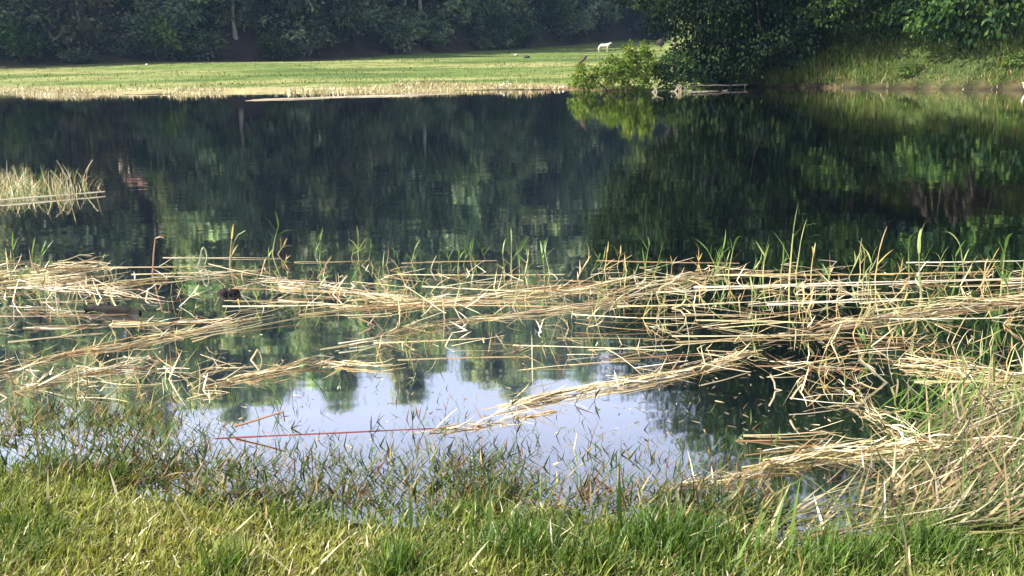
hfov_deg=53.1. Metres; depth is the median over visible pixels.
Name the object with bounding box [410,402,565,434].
reed roll
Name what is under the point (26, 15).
forest tree
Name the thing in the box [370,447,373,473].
grass shoot
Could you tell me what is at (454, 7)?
forest tree
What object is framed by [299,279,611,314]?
reed roll
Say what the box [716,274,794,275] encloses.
floating reed
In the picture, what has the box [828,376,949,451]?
reed roll
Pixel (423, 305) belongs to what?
floating reed
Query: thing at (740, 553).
tall grass
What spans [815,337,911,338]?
floating reed
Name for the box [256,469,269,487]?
grass shoot
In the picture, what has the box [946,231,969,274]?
grass shoot
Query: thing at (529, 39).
shrub
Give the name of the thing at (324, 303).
floating reed
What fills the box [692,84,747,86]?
fallen branch
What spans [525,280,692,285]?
floating reed
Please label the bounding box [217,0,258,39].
forest tree
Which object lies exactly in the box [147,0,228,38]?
forest tree
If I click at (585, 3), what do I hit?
shrub
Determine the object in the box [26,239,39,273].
grass shoot
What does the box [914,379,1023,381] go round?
floating reed
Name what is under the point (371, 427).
grass shoot
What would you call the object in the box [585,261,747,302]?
reeds
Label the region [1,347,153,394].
reed roll
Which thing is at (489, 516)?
tall grass
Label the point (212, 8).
shrub
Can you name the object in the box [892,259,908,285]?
grass shoot
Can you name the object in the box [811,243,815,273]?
grass shoot
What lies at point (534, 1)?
forest tree
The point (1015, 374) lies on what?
reed roll
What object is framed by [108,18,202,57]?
shrub
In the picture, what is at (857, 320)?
grass shoot
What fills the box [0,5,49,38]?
shrub
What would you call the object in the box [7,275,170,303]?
reed roll
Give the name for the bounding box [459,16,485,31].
shrub
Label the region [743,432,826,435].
floating reed
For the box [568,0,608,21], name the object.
forest tree
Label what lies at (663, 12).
leaved tree
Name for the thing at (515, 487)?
marsh grass
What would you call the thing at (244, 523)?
tall grass
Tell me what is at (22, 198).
floating reed
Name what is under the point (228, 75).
meadow grass
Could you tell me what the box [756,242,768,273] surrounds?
grass shoot
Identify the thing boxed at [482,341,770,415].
reed roll
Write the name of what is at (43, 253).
grass shoot
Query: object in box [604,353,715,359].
floating reed
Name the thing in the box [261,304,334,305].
floating reed
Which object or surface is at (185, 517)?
tall grass
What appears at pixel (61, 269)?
reed roll
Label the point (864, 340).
grass shoot
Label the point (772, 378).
broken twig
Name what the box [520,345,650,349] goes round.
floating reed
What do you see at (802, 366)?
floating reed
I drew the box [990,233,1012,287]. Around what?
grass shoot
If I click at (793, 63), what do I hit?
bank plant
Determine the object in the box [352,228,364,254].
grass shoot
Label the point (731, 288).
floating reed
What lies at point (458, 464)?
grass shoot
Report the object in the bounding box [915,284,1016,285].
floating reed
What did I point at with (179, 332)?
reed roll
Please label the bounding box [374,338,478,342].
floating reed
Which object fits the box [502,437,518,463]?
grass shoot
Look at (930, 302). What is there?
grass shoot
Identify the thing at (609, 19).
shrub
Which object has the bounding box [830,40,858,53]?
bank plant
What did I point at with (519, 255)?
grass shoot
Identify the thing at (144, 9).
shrub
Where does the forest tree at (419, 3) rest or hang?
on the ground at (246, 50)
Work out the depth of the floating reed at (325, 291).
7.24 m
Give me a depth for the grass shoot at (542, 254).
7.54 m
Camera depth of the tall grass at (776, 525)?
3.40 m
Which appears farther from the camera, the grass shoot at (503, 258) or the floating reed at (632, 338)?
the grass shoot at (503, 258)
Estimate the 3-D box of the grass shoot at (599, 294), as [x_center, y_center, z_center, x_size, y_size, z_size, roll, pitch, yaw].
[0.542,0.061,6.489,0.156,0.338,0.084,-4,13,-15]
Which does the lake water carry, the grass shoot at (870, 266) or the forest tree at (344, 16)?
the grass shoot at (870, 266)
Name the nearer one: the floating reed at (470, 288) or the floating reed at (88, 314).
the floating reed at (88, 314)
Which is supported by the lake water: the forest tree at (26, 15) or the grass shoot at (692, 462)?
the grass shoot at (692, 462)
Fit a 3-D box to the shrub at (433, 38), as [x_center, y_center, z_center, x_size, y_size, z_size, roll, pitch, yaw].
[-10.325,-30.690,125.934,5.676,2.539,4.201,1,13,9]
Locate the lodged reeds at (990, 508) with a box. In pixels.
[709,359,1023,547]
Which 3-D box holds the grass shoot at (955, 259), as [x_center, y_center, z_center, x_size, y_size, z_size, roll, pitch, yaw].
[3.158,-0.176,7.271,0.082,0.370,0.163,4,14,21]
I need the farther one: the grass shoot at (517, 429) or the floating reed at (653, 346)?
the floating reed at (653, 346)
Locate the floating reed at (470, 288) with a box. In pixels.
[422,286,547,291]
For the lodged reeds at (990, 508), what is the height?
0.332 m
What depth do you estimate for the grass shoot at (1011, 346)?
5.29 m
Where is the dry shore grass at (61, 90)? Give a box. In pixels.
[0,79,559,95]
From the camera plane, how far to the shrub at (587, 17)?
164.16 m
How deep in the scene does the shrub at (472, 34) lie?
134.53 m
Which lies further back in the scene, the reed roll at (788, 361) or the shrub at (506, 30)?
the shrub at (506, 30)
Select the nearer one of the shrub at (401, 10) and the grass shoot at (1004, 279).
the grass shoot at (1004, 279)
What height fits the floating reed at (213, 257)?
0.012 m
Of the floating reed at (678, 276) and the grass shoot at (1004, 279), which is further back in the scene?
the floating reed at (678, 276)
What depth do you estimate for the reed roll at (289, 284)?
7.17 m
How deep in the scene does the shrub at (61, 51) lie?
99.29 m
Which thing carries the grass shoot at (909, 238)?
on the lake water
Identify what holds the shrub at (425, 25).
on the ground at (246, 50)
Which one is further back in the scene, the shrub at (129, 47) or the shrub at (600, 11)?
the shrub at (600, 11)
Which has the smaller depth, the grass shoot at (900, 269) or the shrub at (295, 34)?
the grass shoot at (900, 269)
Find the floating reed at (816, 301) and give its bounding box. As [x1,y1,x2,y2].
[768,299,860,303]
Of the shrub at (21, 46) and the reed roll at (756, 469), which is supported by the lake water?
the reed roll at (756, 469)
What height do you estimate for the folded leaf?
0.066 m
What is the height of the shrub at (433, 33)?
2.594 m
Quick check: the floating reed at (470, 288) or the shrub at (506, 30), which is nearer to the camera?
the floating reed at (470, 288)
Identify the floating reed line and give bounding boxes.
[247,93,448,100]
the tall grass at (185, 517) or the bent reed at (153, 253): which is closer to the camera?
the tall grass at (185, 517)
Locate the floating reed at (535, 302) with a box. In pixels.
[471,300,587,303]
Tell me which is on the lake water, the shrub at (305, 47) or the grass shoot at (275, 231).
the grass shoot at (275, 231)
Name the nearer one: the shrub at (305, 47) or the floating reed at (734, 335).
the floating reed at (734, 335)
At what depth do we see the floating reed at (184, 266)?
8.19 m
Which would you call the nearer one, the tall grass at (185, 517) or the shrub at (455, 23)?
the tall grass at (185, 517)
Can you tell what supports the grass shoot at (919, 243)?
on the lake water
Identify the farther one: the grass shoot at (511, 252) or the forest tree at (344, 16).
the forest tree at (344, 16)
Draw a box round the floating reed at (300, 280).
[259,278,349,283]
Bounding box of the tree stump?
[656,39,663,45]
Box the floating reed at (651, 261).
[596,260,715,262]
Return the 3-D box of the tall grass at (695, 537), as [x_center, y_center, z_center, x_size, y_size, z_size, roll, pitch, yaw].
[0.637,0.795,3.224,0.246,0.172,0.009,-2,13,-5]
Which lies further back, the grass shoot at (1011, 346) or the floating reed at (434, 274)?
the floating reed at (434, 274)
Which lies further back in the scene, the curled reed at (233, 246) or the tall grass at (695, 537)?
the curled reed at (233, 246)
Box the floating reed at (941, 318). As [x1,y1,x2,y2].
[874,316,1023,318]
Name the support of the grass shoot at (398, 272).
on the lake water
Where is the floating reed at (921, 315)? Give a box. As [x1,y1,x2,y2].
[819,306,1023,323]
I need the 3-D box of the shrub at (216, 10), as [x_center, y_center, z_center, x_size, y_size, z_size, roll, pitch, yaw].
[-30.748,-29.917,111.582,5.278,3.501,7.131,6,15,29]
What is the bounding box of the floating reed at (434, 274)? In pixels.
[400,274,558,274]
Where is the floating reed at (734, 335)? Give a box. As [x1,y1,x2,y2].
[673,334,813,335]
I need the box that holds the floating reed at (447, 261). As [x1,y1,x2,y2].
[406,260,496,262]
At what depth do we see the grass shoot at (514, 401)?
4.74 m
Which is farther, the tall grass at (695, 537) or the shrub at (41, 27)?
the shrub at (41, 27)
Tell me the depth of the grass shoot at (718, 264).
7.39 m
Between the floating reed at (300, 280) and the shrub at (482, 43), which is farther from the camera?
the shrub at (482, 43)
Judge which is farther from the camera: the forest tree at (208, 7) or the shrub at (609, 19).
the shrub at (609, 19)
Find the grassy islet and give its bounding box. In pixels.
[0,160,101,197]
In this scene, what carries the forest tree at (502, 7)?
on the ground at (246, 50)
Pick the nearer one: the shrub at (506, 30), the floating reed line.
the floating reed line
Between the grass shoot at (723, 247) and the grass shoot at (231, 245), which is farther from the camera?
the grass shoot at (231, 245)
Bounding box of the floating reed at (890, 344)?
[847,343,950,345]
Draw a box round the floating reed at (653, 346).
[588,339,734,349]
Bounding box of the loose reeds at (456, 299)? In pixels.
[0,248,1023,491]
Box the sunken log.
[84,305,141,314]
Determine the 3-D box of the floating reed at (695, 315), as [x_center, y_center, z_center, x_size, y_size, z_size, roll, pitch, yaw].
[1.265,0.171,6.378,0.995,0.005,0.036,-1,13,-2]
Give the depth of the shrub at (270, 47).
107.41 m
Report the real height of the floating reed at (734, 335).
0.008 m
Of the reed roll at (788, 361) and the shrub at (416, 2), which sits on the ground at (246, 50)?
the shrub at (416, 2)
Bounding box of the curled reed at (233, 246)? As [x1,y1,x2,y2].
[230,230,245,265]
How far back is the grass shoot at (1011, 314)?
6.04 m
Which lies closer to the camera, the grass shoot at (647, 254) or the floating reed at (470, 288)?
the floating reed at (470, 288)
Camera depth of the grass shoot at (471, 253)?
7.99 m
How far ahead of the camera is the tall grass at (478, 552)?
3.20 m
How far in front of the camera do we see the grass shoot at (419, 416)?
4.50 m
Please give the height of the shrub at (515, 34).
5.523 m
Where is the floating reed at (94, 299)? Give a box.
[62,298,127,301]
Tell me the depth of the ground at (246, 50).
78.09 m
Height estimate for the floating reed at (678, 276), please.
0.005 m
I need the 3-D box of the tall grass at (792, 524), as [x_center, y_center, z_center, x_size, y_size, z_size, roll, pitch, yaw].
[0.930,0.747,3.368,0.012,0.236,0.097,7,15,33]
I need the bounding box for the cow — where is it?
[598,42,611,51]
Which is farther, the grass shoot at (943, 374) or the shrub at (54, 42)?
the shrub at (54, 42)
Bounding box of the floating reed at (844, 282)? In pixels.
[694,277,1023,286]
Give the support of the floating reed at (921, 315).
on the lake water
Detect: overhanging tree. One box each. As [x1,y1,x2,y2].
[766,0,934,51]
[874,0,1023,55]
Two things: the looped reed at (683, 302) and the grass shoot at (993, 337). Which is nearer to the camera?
the grass shoot at (993, 337)
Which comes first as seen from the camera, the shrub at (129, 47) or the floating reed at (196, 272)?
the floating reed at (196, 272)
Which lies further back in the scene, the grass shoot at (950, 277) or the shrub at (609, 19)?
the shrub at (609, 19)
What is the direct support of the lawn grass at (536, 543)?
on the ground at (246, 50)
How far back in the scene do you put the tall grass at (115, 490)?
3.81 m
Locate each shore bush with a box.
[566,39,667,91]
[646,48,704,89]
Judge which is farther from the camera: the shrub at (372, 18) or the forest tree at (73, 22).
the shrub at (372, 18)
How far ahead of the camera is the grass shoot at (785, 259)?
7.40 m
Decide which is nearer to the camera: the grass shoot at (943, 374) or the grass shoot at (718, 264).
the grass shoot at (943, 374)
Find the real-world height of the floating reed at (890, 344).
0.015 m
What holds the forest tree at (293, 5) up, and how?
on the ground at (246, 50)
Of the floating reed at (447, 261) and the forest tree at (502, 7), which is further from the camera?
the forest tree at (502, 7)
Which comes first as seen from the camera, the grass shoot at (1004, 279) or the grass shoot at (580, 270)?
the grass shoot at (1004, 279)
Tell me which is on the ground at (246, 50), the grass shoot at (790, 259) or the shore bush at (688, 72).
the shore bush at (688, 72)
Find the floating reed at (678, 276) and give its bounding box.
[625,274,748,277]
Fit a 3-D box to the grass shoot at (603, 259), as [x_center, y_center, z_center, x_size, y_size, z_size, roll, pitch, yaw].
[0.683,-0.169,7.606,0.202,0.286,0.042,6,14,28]
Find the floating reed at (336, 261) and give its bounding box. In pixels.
[294,260,369,262]
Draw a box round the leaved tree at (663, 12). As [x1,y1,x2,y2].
[627,0,719,71]
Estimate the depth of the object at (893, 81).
42.55 m
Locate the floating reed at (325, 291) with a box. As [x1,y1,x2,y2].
[282,290,392,295]
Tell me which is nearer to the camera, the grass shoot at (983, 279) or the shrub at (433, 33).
the grass shoot at (983, 279)
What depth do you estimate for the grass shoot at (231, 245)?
8.16 m
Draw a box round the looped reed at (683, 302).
[656,283,686,307]
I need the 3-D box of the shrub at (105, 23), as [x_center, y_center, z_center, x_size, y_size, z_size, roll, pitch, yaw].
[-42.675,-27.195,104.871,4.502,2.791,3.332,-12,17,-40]
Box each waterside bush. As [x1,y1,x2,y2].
[679,43,739,86]
[716,33,760,79]
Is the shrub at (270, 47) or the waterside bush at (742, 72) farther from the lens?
the shrub at (270, 47)
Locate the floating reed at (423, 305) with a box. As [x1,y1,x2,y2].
[331,305,526,306]
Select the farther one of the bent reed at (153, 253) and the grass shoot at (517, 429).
the bent reed at (153, 253)
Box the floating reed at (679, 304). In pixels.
[636,302,728,305]
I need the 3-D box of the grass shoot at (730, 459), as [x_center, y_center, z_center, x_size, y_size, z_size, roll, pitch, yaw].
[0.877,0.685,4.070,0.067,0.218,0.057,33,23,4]
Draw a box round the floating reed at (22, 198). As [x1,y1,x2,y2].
[0,191,104,200]
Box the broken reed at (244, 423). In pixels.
[234,411,284,426]
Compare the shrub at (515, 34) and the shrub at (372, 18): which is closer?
the shrub at (372, 18)
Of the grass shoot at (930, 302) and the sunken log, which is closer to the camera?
the grass shoot at (930, 302)
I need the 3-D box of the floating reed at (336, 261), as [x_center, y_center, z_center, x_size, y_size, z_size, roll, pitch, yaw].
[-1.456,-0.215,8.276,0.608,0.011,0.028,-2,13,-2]
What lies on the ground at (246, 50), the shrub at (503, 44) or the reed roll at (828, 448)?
the shrub at (503, 44)
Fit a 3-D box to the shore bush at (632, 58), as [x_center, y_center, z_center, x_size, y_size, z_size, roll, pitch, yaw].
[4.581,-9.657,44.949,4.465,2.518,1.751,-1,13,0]
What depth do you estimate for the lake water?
8.19 m
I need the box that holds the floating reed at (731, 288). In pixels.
[661,284,805,291]
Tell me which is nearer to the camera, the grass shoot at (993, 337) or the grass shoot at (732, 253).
the grass shoot at (993, 337)
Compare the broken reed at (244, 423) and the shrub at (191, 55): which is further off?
the shrub at (191, 55)
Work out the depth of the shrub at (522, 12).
143.02 m
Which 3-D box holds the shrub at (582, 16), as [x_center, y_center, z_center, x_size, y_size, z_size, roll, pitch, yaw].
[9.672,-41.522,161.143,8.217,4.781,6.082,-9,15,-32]
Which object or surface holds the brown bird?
on the shore bush at (632, 58)
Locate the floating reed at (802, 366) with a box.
[755,365,853,367]
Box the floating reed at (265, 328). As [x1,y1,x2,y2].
[238,324,298,331]
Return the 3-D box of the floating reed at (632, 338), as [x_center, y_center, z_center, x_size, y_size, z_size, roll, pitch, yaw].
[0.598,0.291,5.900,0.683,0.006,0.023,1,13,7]
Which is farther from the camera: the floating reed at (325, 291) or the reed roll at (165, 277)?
the reed roll at (165, 277)
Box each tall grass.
[46,474,49,502]
[109,471,119,500]
[172,496,190,528]
[236,513,254,531]
[262,549,290,571]
[310,540,344,575]
[409,487,413,533]
[464,542,487,569]
[487,482,490,539]
[556,476,575,548]
[618,464,621,535]
[681,513,743,557]
[732,527,754,570]
[754,503,762,552]
[770,480,789,546]
[789,477,800,549]
[828,526,835,573]
[900,510,909,575]
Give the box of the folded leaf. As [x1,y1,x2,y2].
[250,349,261,359]
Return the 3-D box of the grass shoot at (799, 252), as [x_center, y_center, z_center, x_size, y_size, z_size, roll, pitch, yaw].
[2.131,-0.264,7.501,0.260,0.494,0.085,3,13,17]
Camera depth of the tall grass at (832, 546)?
3.20 m
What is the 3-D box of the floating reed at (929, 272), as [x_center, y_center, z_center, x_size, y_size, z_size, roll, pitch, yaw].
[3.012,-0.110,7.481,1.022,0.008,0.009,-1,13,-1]
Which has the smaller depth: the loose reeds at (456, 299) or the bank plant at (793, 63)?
the loose reeds at (456, 299)
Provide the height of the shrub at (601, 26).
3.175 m
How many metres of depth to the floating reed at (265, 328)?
6.23 m
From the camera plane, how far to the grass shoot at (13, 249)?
7.99 m
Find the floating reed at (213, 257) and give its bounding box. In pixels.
[163,257,279,258]
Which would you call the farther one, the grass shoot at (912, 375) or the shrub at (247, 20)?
the shrub at (247, 20)
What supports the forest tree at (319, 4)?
on the ground at (246, 50)
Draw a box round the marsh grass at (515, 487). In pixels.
[0,353,1022,537]
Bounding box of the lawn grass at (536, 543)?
[0,415,1023,575]
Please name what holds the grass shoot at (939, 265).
on the lake water
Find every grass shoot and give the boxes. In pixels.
[3,234,23,273]
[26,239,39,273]
[37,241,52,270]
[229,227,236,265]
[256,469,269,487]
[266,212,286,253]
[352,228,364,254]
[368,412,380,431]
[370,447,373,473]
[390,258,406,284]
[416,407,427,428]
[453,451,468,482]
[457,246,462,269]
[468,238,476,265]
[497,239,507,273]
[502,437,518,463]
[505,231,516,270]
[509,394,521,407]
[513,416,520,436]
[517,241,524,267]
[540,239,547,277]
[577,242,590,277]
[589,275,606,313]
[592,247,608,272]
[604,241,613,269]
[640,236,649,273]
[654,246,672,274]
[684,447,704,473]
[713,248,722,278]
[718,231,730,263]
[724,236,739,273]
[727,443,743,462]
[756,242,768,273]
[775,203,798,279]
[781,241,787,272]
[786,222,813,273]
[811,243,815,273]
[818,333,834,372]
[822,263,830,290]
[830,278,844,305]
[838,354,849,385]
[849,248,864,277]
[849,303,865,334]
[857,324,870,357]
[858,241,871,285]
[865,245,877,285]
[873,230,890,277]
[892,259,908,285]
[896,234,913,276]
[907,361,929,381]
[910,223,930,295]
[921,289,942,313]
[933,345,950,380]
[935,250,945,277]
[944,267,957,288]
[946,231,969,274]
[952,241,964,277]
[952,314,967,342]
[960,354,966,376]
[973,341,989,362]
[980,262,995,286]
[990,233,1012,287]
[990,327,997,350]
[996,242,1010,292]
[1003,302,1023,324]
[1006,338,1019,362]
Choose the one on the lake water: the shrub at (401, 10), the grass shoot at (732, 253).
the grass shoot at (732, 253)
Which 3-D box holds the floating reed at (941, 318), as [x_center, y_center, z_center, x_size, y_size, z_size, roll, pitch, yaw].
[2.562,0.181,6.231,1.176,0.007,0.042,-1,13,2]
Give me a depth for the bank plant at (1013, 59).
39.57 m
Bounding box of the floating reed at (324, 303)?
[280,300,376,307]
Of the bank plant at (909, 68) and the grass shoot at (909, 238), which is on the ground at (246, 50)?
the bank plant at (909, 68)
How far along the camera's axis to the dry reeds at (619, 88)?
45.53 m
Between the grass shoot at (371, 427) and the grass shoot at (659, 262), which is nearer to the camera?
the grass shoot at (371, 427)
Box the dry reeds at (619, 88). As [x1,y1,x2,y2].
[568,84,646,90]
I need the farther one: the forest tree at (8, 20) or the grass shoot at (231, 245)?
the forest tree at (8, 20)
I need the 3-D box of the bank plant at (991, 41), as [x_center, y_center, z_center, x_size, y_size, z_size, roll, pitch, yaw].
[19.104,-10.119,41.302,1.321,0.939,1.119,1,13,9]
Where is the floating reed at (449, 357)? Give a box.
[397,356,516,359]
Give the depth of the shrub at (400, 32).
119.39 m
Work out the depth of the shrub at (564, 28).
154.63 m
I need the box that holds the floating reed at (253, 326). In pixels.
[191,314,315,338]
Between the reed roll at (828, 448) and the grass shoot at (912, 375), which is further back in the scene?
the grass shoot at (912, 375)
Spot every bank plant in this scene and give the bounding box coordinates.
[787,57,805,70]
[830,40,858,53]
[895,61,924,75]
[968,29,1002,45]
[999,50,1023,69]
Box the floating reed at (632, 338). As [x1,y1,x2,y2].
[557,337,670,339]
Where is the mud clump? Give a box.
[217,287,239,295]
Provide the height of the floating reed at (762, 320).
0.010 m
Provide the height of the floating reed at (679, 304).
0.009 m
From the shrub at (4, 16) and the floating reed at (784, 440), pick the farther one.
the shrub at (4, 16)
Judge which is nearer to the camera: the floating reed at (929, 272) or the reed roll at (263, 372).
the reed roll at (263, 372)
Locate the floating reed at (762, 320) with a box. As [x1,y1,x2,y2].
[696,319,812,322]
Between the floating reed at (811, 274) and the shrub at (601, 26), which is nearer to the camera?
the floating reed at (811, 274)
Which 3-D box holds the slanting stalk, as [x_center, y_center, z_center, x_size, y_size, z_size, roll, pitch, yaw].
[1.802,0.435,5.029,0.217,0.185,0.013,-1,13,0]
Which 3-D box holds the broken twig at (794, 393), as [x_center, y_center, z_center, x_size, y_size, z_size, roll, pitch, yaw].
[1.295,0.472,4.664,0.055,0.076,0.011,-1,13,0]
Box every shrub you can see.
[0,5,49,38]
[0,15,60,62]
[27,22,106,53]
[30,8,57,38]
[53,46,99,63]
[58,42,101,63]
[81,9,116,30]
[97,26,151,57]
[105,0,172,27]
[107,0,139,9]
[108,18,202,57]
[116,10,184,60]
[136,0,210,27]
[157,25,228,61]
[163,29,230,60]
[197,1,242,24]
[201,3,237,30]
[205,0,246,28]
[234,0,275,32]
[249,3,332,42]
[254,30,300,60]
[269,10,313,43]
[277,31,318,58]
[286,0,353,54]
[322,0,387,34]
[365,1,390,28]
[365,12,426,53]
[386,0,427,27]
[407,0,443,8]
[411,4,434,30]
[414,28,450,48]
[423,27,443,47]
[426,12,466,34]
[435,0,474,30]
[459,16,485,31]
[468,26,502,44]
[468,30,499,49]
[472,17,517,49]
[492,24,515,48]
[494,10,532,49]
[508,1,541,38]
[513,12,543,47]
[541,2,604,39]
[569,9,598,38]
[573,0,594,13]
[574,8,597,32]
[590,0,623,27]
[593,18,612,31]
[597,0,626,27]
[604,0,632,15]
[644,1,674,38]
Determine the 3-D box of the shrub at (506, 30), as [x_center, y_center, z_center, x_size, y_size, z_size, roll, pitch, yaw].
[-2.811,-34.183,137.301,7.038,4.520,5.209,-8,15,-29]
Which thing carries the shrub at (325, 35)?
on the ground at (246, 50)
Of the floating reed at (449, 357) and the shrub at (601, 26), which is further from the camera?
the shrub at (601, 26)
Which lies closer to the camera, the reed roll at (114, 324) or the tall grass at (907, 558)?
the tall grass at (907, 558)
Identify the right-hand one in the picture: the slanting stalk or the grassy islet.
the slanting stalk
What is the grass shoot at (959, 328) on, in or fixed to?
on the lake water
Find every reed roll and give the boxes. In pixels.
[0,253,125,281]
[0,309,274,371]
[1,315,254,330]
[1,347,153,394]
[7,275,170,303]
[86,267,270,285]
[206,355,405,385]
[261,278,441,307]
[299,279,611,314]
[320,294,640,349]
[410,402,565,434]
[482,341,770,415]
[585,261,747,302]
[644,449,822,499]
[725,351,868,373]
[742,422,1023,467]
[779,290,1023,333]
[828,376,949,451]
[894,352,1023,381]
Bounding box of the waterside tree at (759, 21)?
[596,0,863,87]
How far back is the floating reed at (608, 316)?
6.39 m
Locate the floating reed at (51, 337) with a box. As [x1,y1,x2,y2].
[8,333,100,341]
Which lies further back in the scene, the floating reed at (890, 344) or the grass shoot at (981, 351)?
the floating reed at (890, 344)
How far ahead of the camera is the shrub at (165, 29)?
102.62 m
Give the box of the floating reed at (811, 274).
[756,274,870,274]
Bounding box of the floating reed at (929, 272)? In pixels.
[874,271,993,273]
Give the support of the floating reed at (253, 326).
on the lake water
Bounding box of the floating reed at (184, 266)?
[163,265,222,266]
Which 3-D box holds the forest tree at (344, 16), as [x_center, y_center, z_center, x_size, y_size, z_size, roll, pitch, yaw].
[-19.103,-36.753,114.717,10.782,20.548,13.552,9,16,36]
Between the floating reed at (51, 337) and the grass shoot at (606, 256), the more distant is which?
the grass shoot at (606, 256)
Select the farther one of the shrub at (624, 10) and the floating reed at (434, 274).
the shrub at (624, 10)
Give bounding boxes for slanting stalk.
[858,359,887,382]
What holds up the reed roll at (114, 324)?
on the lake water
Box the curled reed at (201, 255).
[197,247,207,266]
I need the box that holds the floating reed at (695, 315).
[640,314,738,317]
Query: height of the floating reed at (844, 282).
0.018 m
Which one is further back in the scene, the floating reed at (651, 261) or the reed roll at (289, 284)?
the floating reed at (651, 261)
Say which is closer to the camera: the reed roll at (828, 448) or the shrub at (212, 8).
the reed roll at (828, 448)
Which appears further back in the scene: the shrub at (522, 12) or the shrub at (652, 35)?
the shrub at (652, 35)
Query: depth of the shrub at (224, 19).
109.30 m
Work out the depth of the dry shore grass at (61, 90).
51.90 m
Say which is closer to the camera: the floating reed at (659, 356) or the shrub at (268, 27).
the floating reed at (659, 356)
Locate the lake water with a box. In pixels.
[0,87,1023,545]
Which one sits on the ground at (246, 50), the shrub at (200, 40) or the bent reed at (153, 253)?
the shrub at (200, 40)
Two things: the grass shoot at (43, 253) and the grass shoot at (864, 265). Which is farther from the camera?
the grass shoot at (43, 253)
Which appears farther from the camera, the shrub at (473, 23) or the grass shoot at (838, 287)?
the shrub at (473, 23)
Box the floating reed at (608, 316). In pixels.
[576,314,636,317]
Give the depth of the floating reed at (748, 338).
5.84 m
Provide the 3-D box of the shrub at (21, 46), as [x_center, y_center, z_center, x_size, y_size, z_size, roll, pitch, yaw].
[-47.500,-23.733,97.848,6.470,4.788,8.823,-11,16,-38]
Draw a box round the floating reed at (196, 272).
[145,270,252,273]
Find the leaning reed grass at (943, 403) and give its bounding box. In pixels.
[842,319,1023,479]
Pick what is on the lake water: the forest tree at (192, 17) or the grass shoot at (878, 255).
the grass shoot at (878, 255)
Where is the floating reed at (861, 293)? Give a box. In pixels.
[829,292,909,293]
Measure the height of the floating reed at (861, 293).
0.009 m
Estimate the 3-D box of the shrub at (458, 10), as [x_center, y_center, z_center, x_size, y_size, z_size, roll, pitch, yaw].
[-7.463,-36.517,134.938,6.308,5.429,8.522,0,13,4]
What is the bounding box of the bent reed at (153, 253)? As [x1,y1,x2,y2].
[152,236,163,274]
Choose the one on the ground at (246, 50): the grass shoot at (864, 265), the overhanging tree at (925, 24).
the overhanging tree at (925, 24)
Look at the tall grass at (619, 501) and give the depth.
3.44 m
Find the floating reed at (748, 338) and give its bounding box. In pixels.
[676,335,832,341]
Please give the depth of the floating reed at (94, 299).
7.06 m
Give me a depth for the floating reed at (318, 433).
4.48 m
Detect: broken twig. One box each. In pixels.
[770,374,779,389]
[790,384,802,399]
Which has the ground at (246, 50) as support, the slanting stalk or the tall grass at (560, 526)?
the tall grass at (560, 526)
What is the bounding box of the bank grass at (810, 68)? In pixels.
[695,0,1023,87]
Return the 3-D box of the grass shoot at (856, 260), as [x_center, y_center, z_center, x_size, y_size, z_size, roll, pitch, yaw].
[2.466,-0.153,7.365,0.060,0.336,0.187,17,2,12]
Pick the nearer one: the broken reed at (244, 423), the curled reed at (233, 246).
the broken reed at (244, 423)
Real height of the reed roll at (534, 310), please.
0.137 m
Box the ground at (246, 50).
[0,0,1023,575]
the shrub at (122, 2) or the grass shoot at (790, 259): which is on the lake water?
the grass shoot at (790, 259)
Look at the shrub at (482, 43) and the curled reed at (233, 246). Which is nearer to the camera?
the curled reed at (233, 246)
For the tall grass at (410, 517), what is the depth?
3.48 m
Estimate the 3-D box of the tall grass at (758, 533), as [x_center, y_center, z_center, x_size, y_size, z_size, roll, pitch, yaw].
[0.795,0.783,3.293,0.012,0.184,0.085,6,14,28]
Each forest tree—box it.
[0,0,19,58]
[0,0,63,40]
[37,0,118,49]
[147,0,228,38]
[201,0,241,8]
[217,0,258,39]
[244,0,338,48]
[290,0,330,18]
[313,0,386,44]
[410,0,423,29]
[415,0,498,42]
[471,0,530,28]
[519,0,544,16]
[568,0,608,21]
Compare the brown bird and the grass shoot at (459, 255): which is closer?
the grass shoot at (459, 255)
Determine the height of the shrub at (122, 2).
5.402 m
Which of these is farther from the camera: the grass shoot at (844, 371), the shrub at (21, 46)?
the shrub at (21, 46)
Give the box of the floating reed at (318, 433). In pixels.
[215,428,441,438]
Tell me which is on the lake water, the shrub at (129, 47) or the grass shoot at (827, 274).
the grass shoot at (827, 274)
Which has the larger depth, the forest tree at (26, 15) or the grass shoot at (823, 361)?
the forest tree at (26, 15)
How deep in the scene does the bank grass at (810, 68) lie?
44.34 m
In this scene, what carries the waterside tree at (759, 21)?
on the ground at (246, 50)
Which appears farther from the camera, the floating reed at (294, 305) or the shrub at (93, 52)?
the shrub at (93, 52)
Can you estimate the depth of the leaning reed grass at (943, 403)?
4.59 m
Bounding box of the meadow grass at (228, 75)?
[0,41,690,90]
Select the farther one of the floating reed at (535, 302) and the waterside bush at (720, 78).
the waterside bush at (720, 78)
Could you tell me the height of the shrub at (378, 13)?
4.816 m
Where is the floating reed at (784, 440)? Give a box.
[735,438,834,441]
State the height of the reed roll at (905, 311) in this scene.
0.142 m
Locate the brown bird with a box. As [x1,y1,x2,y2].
[578,55,586,66]
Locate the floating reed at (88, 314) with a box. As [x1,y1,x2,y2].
[55,314,117,315]
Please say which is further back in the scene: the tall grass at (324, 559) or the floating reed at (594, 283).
the floating reed at (594, 283)
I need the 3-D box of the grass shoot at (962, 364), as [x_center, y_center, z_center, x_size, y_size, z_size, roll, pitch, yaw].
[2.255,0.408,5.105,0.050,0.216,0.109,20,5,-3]
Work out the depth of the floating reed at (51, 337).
6.13 m

